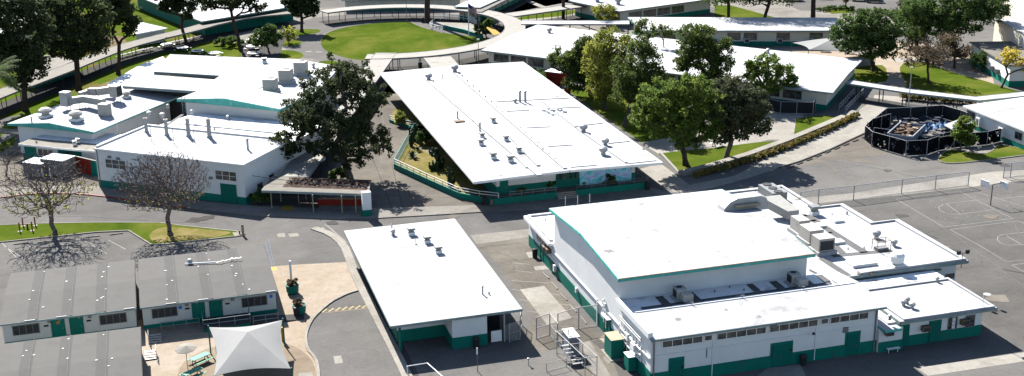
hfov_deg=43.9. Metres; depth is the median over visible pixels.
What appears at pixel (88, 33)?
pine tree
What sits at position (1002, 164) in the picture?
asphalt patch
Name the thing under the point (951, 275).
window
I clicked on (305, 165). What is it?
covered walkway
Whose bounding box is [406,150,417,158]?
agave
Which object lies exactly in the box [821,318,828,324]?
window
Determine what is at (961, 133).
tree
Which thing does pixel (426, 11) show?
palm tree
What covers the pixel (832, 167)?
sandy tracks
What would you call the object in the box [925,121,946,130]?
tarpaulin heap
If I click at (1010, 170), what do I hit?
fence
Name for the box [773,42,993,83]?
plaza paving
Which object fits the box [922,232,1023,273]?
painted court lines
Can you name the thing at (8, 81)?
palm tree
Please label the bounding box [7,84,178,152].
kitchen block
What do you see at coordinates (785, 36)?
window
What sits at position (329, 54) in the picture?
tree
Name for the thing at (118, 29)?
ground
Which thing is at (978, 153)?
kerb
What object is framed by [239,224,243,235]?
sign post
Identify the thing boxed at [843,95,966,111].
path
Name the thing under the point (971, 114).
window
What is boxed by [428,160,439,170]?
cactus
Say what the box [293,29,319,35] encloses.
lawn
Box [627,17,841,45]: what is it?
classroom wing
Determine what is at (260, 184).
window
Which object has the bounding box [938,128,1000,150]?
fence
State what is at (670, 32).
tree
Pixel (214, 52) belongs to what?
round table
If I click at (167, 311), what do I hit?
window
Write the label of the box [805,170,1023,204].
pavement
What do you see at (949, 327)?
window
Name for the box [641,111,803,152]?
paved terrace
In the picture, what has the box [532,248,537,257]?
trash can
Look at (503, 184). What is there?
door
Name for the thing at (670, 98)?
tree
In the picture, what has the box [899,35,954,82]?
tree
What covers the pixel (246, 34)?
courtyard paving
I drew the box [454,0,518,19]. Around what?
classroom wing
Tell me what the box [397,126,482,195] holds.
garden bed
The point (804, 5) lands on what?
car park
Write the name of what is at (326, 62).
lawn
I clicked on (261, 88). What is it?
library hall
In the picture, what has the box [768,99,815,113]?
fence
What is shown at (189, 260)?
pipe
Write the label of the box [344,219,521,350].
snack building
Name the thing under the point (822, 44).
shade sail
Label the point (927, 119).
scrap heap
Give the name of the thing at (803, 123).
lawn
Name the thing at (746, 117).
tree
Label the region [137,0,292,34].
classroom wing
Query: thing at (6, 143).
lawn
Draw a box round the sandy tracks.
[820,153,884,171]
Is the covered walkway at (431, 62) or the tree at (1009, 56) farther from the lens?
the covered walkway at (431, 62)
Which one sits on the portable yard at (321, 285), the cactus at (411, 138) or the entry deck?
the entry deck
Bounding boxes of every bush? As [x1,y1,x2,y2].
[212,35,244,45]
[249,187,271,204]
[328,167,346,178]
[394,110,407,123]
[415,129,431,144]
[473,17,494,36]
[517,186,525,192]
[546,179,555,188]
[602,174,616,184]
[968,49,986,71]
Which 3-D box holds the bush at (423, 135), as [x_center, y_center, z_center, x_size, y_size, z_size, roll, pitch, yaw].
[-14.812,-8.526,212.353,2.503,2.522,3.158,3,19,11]
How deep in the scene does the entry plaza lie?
193.18 m
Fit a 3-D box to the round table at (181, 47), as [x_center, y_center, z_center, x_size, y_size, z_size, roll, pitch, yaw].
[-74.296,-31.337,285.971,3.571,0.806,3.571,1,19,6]
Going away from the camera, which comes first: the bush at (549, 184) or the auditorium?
the bush at (549, 184)
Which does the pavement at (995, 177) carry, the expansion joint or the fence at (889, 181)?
the fence at (889, 181)
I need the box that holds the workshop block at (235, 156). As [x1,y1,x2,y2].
[93,104,325,204]
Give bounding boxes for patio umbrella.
[174,343,196,368]
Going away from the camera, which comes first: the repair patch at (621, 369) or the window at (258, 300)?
the repair patch at (621, 369)
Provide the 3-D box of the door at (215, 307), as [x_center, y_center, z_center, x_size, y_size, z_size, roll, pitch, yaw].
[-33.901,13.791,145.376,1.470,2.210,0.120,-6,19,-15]
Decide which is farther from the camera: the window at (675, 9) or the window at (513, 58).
the window at (675, 9)
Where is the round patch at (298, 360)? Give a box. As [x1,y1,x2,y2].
[177,343,316,375]
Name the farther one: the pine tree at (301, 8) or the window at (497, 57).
the pine tree at (301, 8)
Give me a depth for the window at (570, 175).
187.33 m
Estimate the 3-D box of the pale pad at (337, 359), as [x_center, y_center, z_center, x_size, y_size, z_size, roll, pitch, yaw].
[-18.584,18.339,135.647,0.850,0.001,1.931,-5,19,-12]
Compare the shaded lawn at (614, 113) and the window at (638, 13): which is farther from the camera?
the window at (638, 13)
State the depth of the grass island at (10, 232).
175.00 m
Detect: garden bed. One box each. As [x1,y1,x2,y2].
[391,105,423,128]
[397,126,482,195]
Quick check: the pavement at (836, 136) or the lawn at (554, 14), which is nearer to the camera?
the pavement at (836, 136)
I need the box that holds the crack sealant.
[8,107,1023,339]
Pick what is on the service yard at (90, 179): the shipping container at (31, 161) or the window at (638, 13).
the shipping container at (31, 161)
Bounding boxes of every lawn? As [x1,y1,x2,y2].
[0,136,14,151]
[133,13,190,35]
[182,43,241,56]
[279,50,302,58]
[283,40,301,45]
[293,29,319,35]
[318,61,341,64]
[321,22,486,59]
[511,0,572,11]
[518,10,574,19]
[571,89,686,141]
[658,141,774,169]
[715,5,771,16]
[794,115,834,133]
[826,8,854,13]
[854,65,887,82]
[900,62,1017,101]
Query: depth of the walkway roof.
212.41 m
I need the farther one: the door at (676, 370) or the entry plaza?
the entry plaza
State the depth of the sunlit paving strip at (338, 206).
182.49 m
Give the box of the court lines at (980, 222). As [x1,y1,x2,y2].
[898,189,1023,271]
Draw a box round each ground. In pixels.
[0,0,219,118]
[0,0,1023,375]
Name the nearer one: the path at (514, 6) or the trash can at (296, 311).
the trash can at (296, 311)
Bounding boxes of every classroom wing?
[13,55,74,87]
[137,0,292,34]
[341,0,459,11]
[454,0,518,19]
[481,25,862,110]
[568,0,709,25]
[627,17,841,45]
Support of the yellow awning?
on the courtyard path at (313, 45)
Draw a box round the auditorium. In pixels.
[969,0,1023,86]
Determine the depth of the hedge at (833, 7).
321.93 m
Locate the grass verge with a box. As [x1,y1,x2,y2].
[0,63,143,135]
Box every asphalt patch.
[185,217,201,222]
[200,215,214,219]
[326,221,337,224]
[444,214,459,218]
[895,214,908,217]
[983,214,998,218]
[984,295,1009,301]
[996,162,1009,166]
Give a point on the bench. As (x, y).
(890, 348)
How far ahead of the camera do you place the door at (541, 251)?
161.88 m
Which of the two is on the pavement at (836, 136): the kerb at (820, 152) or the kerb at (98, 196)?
the kerb at (820, 152)
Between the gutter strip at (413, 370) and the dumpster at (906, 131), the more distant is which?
the dumpster at (906, 131)
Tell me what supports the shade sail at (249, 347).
on the round patch at (298, 360)
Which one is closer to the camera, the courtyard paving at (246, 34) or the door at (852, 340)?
the door at (852, 340)
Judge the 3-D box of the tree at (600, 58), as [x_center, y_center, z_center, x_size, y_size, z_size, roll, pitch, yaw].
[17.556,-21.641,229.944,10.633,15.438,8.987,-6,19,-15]
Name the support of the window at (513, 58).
in the classroom wing at (822, 80)
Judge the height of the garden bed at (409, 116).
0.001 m
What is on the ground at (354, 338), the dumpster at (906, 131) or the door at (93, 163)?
the dumpster at (906, 131)
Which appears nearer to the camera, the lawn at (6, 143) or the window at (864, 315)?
the window at (864, 315)
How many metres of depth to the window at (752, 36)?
282.04 m
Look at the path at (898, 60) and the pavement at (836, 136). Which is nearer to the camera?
the pavement at (836, 136)
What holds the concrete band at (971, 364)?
on the ground at (354, 338)
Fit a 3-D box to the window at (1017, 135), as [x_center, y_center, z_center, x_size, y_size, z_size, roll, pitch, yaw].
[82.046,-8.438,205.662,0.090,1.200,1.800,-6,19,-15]
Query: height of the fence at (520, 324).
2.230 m
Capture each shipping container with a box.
[22,157,46,175]
[40,153,76,176]
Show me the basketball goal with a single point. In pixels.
(1003, 184)
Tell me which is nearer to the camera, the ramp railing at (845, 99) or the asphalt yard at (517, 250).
the asphalt yard at (517, 250)
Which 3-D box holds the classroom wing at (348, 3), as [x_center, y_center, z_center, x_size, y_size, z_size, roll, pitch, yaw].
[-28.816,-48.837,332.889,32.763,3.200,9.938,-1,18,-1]
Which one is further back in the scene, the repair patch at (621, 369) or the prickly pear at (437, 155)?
the prickly pear at (437, 155)
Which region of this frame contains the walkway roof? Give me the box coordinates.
[0,128,20,148]
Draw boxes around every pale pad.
[288,233,298,236]
[299,372,312,375]
[333,356,342,363]
[520,286,571,323]
[534,266,548,269]
[758,364,805,375]
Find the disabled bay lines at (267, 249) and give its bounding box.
[256,231,273,264]
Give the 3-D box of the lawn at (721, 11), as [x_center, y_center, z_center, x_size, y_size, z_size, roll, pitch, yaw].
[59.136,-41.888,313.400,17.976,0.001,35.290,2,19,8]
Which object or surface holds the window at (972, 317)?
in the office wing at (928, 306)
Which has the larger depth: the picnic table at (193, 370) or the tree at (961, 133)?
the tree at (961, 133)
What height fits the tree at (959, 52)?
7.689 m
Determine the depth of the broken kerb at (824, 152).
204.77 m
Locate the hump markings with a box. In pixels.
[322,305,365,312]
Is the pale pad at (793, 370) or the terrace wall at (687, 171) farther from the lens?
the terrace wall at (687, 171)
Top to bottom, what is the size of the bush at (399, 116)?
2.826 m
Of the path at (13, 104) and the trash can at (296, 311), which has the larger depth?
the path at (13, 104)
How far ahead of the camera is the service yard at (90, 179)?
197.87 m
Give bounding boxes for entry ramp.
[429,15,482,38]
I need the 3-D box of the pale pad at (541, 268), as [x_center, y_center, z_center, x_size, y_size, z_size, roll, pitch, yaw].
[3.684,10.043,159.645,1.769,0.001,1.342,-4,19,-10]
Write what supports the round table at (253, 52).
on the patio asphalt
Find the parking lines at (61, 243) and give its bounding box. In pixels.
[2,240,125,257]
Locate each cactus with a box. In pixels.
[409,123,418,140]
[409,131,413,146]
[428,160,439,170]
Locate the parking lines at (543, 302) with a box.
[512,263,579,328]
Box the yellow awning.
[487,26,499,34]
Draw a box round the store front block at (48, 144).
[18,133,120,162]
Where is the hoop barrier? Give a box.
[407,363,441,375]
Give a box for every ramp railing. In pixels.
[839,89,854,107]
[845,89,863,112]
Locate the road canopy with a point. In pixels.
(276, 185)
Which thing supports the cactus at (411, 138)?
on the garden bed at (425, 158)
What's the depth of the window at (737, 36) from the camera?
282.25 m
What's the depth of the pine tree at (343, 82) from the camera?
192.68 m
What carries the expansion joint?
on the entry plaza
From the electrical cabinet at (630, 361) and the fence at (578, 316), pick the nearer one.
the electrical cabinet at (630, 361)
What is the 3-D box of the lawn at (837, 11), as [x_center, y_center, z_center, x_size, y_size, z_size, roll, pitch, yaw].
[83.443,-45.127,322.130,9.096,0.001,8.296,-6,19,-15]
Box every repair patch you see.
[591,339,603,348]
[613,360,640,375]
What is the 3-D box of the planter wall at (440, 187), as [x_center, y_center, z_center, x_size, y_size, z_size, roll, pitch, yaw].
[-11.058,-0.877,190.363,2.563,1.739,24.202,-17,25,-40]
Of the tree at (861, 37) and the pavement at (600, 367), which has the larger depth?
the tree at (861, 37)
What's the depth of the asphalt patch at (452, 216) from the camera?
178.23 m
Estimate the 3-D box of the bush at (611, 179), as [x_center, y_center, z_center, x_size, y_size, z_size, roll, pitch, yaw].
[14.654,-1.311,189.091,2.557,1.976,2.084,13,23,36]
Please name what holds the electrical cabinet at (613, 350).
on the ground at (354, 338)
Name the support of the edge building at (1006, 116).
on the ground at (354, 338)
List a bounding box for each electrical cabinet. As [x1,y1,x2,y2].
[600,331,623,361]
[623,351,636,371]
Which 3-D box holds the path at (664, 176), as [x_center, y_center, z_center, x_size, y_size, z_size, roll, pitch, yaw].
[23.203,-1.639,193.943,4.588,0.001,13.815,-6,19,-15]
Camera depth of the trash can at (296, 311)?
146.21 m
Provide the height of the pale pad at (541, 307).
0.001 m
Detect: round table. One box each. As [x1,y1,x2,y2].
[157,43,175,48]
[174,46,190,51]
[189,49,205,54]
[206,51,222,55]
[245,51,261,55]
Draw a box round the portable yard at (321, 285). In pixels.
[137,262,356,375]
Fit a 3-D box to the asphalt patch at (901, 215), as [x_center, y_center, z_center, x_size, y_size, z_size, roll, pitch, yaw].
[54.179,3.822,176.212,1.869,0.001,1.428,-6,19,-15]
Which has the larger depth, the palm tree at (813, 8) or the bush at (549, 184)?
the palm tree at (813, 8)
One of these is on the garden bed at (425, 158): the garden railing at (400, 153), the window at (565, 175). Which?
the garden railing at (400, 153)
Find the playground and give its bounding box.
[820,180,1023,352]
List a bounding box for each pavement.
[0,186,486,218]
[310,226,412,375]
[481,188,671,211]
[512,341,557,353]
[581,340,609,375]
[674,95,905,192]
[710,0,905,28]
[787,135,888,168]
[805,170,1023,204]
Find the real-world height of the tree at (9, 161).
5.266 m
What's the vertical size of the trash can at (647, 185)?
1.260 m
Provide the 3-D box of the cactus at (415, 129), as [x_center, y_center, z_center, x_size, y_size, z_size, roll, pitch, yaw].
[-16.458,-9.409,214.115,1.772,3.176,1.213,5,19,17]
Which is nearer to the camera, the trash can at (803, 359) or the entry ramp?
the trash can at (803, 359)
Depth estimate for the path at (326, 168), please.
202.35 m
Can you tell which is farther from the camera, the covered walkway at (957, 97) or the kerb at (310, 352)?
the covered walkway at (957, 97)
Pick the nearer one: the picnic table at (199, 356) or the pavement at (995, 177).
the picnic table at (199, 356)
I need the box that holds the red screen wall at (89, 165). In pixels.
[75,156,97,176]
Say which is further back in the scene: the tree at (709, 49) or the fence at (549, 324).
the tree at (709, 49)
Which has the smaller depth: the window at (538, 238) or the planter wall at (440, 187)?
the window at (538, 238)
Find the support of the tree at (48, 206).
on the grass island at (10, 232)
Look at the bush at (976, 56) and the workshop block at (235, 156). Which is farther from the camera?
the bush at (976, 56)
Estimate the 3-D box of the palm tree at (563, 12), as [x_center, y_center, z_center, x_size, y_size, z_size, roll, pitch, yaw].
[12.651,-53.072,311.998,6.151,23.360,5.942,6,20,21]
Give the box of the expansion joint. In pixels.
[368,137,464,207]
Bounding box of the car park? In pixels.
[781,0,900,10]
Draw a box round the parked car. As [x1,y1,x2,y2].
[866,0,883,2]
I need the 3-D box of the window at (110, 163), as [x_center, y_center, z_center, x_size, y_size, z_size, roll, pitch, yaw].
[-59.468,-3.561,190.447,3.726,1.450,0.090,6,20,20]
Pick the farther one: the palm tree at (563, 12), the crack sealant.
the palm tree at (563, 12)
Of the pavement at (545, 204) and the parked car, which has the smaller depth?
the pavement at (545, 204)
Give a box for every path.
[0,22,291,115]
[0,134,18,158]
[97,79,114,86]
[276,67,399,195]
[277,12,496,74]
[320,15,504,70]
[469,0,531,23]
[502,15,586,27]
[524,1,565,19]
[638,165,688,191]
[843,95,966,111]
[884,53,905,87]
[894,58,924,61]
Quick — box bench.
[886,346,899,352]
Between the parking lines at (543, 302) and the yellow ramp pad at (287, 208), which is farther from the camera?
the yellow ramp pad at (287, 208)
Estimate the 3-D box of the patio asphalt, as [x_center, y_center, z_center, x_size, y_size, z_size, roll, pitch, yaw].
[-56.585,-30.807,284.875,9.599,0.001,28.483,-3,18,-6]
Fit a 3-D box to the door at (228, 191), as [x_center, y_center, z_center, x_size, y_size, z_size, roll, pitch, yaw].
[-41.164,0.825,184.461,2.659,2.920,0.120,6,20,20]
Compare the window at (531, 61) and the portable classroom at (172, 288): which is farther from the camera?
the window at (531, 61)
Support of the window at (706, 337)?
in the gymnasium
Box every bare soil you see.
[102,36,125,49]
[966,144,996,152]
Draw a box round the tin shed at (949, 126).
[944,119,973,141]
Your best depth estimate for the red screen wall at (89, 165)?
198.65 m
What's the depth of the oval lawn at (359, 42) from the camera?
293.92 m
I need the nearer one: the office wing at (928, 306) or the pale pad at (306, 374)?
the pale pad at (306, 374)
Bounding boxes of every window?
[12,323,39,335]
[37,148,52,155]
[99,312,126,324]
[105,158,125,168]
[151,306,177,318]
[215,170,236,181]
[241,295,267,307]
[257,182,262,188]
[494,54,508,62]
[511,56,525,62]
[528,58,543,66]
[536,233,549,247]
[563,173,567,179]
[568,172,572,179]
[629,11,641,16]
[643,9,655,16]
[657,7,669,14]
[662,34,674,38]
[662,335,702,347]
[671,5,683,12]
[704,334,712,340]
[716,326,766,340]
[727,33,740,39]
[744,33,756,39]
[763,87,779,96]
[769,319,817,332]
[776,33,789,39]
[782,89,801,99]
[809,33,822,39]
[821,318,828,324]
[830,312,868,323]
[945,273,954,278]
[947,317,957,329]
[965,314,975,327]
[966,110,975,119]
[1014,131,1022,140]
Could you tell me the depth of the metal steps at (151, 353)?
136.55 m
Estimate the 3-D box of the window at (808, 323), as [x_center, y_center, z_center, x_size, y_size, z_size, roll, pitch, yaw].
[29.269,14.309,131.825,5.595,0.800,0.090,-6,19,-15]
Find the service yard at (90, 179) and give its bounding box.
[0,152,98,186]
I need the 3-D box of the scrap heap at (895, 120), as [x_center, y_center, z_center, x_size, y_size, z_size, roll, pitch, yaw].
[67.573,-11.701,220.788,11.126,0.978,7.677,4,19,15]
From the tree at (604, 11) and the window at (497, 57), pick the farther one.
the tree at (604, 11)
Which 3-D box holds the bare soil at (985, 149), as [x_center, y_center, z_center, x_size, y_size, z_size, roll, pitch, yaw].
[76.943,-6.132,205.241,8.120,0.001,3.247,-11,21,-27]
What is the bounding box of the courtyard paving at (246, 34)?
[225,0,796,97]
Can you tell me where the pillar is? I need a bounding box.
[361,190,371,216]
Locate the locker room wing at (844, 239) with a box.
[727,183,969,280]
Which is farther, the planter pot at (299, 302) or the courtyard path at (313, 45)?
the courtyard path at (313, 45)
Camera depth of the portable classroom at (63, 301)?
143.35 m
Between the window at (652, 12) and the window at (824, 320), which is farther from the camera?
the window at (652, 12)
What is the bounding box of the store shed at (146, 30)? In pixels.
[135,22,167,45]
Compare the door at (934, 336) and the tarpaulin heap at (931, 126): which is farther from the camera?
the tarpaulin heap at (931, 126)
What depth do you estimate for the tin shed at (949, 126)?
211.71 m
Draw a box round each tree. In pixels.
[0,0,61,110]
[0,55,22,93]
[0,143,24,175]
[0,151,96,234]
[32,0,116,90]
[96,0,142,74]
[110,151,210,235]
[154,0,198,44]
[195,0,268,50]
[246,23,284,52]
[267,59,394,176]
[277,25,297,43]
[279,0,319,31]
[326,51,335,62]
[424,0,429,22]
[546,33,603,96]
[561,0,564,18]
[579,24,635,109]
[590,3,619,26]
[607,34,669,127]
[627,72,727,165]
[631,16,656,66]
[654,23,675,47]
[672,22,736,82]
[701,0,749,16]
[701,74,773,158]
[733,0,797,16]
[739,51,798,98]
[810,0,815,17]
[827,6,907,70]
[890,0,933,45]
[894,0,1012,54]
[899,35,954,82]
[933,31,973,68]
[950,115,979,150]
[996,46,1023,87]
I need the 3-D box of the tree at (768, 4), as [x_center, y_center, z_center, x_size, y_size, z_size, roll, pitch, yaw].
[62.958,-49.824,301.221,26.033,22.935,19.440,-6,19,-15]
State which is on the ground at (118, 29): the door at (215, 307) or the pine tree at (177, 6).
the pine tree at (177, 6)
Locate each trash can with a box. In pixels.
[292,306,299,315]
[472,336,479,348]
[481,196,486,205]
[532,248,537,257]
[644,181,650,189]
[800,354,807,365]
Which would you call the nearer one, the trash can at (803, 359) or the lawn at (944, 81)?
the trash can at (803, 359)
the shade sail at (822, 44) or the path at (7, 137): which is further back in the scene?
the shade sail at (822, 44)
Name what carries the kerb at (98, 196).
on the ground at (354, 338)
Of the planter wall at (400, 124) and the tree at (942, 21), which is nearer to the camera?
the planter wall at (400, 124)
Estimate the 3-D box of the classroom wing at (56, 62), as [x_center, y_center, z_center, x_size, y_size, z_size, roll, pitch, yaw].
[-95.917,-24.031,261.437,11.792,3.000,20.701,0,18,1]
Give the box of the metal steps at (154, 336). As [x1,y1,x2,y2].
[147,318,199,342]
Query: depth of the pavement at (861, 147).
204.98 m
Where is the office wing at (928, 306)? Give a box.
[857,270,996,352]
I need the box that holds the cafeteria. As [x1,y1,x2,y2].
[380,62,662,204]
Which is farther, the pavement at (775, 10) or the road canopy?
the pavement at (775, 10)
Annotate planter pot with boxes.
[285,278,298,294]
[292,297,305,314]
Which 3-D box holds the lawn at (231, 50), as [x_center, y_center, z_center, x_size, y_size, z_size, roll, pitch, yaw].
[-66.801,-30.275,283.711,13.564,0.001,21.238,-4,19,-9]
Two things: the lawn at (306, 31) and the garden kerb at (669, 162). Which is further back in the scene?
the lawn at (306, 31)
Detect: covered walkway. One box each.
[0,10,290,110]
[280,53,392,177]
[320,4,524,70]
[423,56,458,67]
[467,0,525,21]
[504,4,586,20]
[521,20,629,33]
[845,80,1023,108]
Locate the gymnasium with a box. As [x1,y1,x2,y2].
[523,189,886,375]
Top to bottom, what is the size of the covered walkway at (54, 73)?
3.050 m
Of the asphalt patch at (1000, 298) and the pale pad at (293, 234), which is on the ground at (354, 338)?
the pale pad at (293, 234)
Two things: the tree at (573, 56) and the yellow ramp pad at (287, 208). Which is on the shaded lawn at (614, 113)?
the tree at (573, 56)
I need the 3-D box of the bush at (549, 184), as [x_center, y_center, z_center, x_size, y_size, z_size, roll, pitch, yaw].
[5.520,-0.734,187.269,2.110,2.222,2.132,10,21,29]
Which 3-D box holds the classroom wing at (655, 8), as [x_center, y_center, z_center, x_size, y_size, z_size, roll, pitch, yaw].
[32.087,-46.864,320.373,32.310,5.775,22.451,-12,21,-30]
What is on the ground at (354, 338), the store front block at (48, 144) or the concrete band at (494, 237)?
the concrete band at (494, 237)
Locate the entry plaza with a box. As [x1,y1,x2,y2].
[300,85,488,207]
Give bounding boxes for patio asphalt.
[241,37,284,57]
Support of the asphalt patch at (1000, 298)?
on the playground
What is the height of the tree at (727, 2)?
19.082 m
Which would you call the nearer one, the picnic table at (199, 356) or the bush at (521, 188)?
the picnic table at (199, 356)
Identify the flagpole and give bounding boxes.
[468,4,476,34]
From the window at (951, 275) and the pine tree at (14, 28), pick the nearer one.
the window at (951, 275)
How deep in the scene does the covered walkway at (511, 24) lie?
293.09 m
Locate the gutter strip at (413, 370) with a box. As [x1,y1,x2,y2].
[352,250,418,375]
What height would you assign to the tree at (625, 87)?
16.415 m
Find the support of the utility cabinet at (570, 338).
on the concrete band at (509, 365)
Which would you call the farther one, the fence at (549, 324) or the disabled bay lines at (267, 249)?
the disabled bay lines at (267, 249)
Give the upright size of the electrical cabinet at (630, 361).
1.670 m
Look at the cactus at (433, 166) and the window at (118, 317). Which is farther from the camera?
the cactus at (433, 166)
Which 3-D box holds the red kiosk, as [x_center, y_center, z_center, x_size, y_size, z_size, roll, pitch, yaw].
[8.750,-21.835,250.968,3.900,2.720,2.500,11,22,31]
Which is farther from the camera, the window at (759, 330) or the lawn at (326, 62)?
the lawn at (326, 62)
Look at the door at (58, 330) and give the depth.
140.89 m
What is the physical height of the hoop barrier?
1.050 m
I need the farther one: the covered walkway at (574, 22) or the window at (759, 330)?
the covered walkway at (574, 22)
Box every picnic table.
[179,366,206,375]
[187,352,213,365]
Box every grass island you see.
[0,223,235,243]
[939,145,1023,162]
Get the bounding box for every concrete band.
[418,349,579,375]
[470,229,528,243]
[917,352,1023,375]
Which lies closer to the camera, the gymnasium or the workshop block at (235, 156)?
the gymnasium
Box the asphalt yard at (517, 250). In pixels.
[477,237,618,375]
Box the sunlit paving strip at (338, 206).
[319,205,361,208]
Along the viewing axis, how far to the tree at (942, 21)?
265.44 m
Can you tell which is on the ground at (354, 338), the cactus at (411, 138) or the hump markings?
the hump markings
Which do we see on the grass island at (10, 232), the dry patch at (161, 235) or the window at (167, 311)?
the dry patch at (161, 235)
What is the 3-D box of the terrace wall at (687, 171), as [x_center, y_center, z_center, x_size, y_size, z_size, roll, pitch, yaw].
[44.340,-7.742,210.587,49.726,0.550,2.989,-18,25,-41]
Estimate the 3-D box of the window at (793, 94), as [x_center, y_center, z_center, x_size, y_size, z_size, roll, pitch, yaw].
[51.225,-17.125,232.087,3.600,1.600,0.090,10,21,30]
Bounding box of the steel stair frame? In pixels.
[556,329,596,375]
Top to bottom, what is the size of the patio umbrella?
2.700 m
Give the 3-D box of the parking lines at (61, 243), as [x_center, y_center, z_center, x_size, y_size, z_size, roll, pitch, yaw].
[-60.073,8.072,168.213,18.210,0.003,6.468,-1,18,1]
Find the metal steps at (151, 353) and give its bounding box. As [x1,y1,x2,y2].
[144,344,156,359]
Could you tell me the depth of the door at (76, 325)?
141.40 m
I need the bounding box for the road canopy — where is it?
[261,176,371,213]
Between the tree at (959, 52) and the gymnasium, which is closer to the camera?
the gymnasium
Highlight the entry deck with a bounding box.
[201,307,304,331]
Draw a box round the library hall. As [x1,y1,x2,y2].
[107,54,336,122]
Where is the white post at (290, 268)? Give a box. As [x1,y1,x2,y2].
[289,260,291,278]
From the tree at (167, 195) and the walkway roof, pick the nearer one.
the tree at (167, 195)
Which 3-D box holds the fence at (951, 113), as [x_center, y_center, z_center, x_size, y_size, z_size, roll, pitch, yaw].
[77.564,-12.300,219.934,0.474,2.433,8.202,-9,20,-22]
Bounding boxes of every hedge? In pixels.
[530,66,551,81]
[692,111,859,177]
[816,4,854,11]
[897,93,976,104]
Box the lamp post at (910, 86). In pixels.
[908,67,913,106]
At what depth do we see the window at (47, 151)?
203.54 m
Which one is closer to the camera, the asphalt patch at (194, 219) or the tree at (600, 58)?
the asphalt patch at (194, 219)
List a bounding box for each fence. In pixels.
[509,307,521,342]
[536,313,557,344]
[546,358,566,371]
[557,305,597,333]
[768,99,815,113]
[800,171,969,203]
[864,114,939,155]
[872,105,942,124]
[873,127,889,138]
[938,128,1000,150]
[942,105,971,120]
[1003,162,1023,177]
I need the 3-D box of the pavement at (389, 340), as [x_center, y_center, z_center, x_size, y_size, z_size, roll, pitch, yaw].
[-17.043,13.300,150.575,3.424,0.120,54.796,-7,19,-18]
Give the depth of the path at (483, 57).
315.25 m
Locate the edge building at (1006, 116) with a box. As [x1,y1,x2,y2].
[963,97,1023,149]
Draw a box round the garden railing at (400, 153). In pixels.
[394,121,416,163]
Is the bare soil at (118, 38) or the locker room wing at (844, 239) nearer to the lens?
the locker room wing at (844, 239)
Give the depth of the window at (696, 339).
128.53 m
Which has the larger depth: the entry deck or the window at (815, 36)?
the window at (815, 36)
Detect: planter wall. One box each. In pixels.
[317,198,361,205]
[389,115,412,128]
[394,159,498,202]
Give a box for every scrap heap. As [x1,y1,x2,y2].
[867,115,932,125]
[897,114,947,127]
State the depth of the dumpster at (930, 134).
208.70 m
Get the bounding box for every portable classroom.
[0,259,136,343]
[0,326,142,375]
[138,245,277,328]
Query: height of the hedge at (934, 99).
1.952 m
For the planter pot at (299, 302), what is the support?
on the portable yard at (321, 285)
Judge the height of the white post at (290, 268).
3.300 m
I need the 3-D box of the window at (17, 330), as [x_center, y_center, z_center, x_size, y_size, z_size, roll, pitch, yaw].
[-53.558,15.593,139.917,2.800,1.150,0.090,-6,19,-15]
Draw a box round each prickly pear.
[428,147,444,167]
[446,167,455,187]
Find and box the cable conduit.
[255,176,367,186]
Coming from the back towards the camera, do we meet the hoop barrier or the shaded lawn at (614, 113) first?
the shaded lawn at (614, 113)
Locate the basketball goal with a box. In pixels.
[980,179,1008,204]
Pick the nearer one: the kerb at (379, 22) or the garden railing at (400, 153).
the garden railing at (400, 153)
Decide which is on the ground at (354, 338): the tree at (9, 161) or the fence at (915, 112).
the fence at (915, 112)
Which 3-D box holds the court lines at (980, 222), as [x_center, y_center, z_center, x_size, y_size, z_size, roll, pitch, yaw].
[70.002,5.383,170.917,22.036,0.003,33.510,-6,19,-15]
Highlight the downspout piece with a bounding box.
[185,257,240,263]
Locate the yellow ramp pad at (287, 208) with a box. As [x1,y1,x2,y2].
[280,205,293,209]
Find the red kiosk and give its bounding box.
[545,69,566,85]
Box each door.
[50,319,65,337]
[69,316,84,334]
[90,161,97,176]
[191,302,205,319]
[209,300,222,316]
[220,183,237,203]
[500,180,507,193]
[540,243,542,260]
[604,318,610,331]
[671,360,682,375]
[772,344,790,366]
[846,334,858,355]
[902,327,908,346]
[929,322,940,342]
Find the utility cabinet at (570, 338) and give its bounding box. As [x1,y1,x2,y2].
[561,327,579,354]
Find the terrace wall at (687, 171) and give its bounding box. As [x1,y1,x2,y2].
[678,110,858,175]
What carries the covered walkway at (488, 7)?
on the courtyard paving at (246, 34)
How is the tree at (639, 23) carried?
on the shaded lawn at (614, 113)
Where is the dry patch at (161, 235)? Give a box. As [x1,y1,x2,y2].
[150,227,229,241]
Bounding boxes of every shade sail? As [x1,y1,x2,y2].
[208,318,292,375]
[791,38,864,53]
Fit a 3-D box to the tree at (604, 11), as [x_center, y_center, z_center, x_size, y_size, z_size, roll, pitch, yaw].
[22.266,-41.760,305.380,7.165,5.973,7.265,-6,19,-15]
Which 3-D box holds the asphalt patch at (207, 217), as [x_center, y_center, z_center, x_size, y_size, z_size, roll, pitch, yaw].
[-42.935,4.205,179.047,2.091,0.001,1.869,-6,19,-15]
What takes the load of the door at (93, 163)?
in the red screen wall at (89, 165)
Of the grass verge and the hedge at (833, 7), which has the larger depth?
the hedge at (833, 7)
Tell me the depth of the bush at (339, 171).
193.01 m
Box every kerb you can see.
[0,193,186,208]
[0,222,245,244]
[304,289,358,375]
[320,21,441,41]
[321,224,346,242]
[660,152,681,175]
[777,133,863,168]
[788,137,863,168]
[938,144,1023,163]
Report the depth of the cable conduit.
182.85 m
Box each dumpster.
[887,121,925,149]
[918,127,952,144]
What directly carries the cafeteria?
on the ground at (354, 338)
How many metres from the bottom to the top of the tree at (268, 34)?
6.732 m

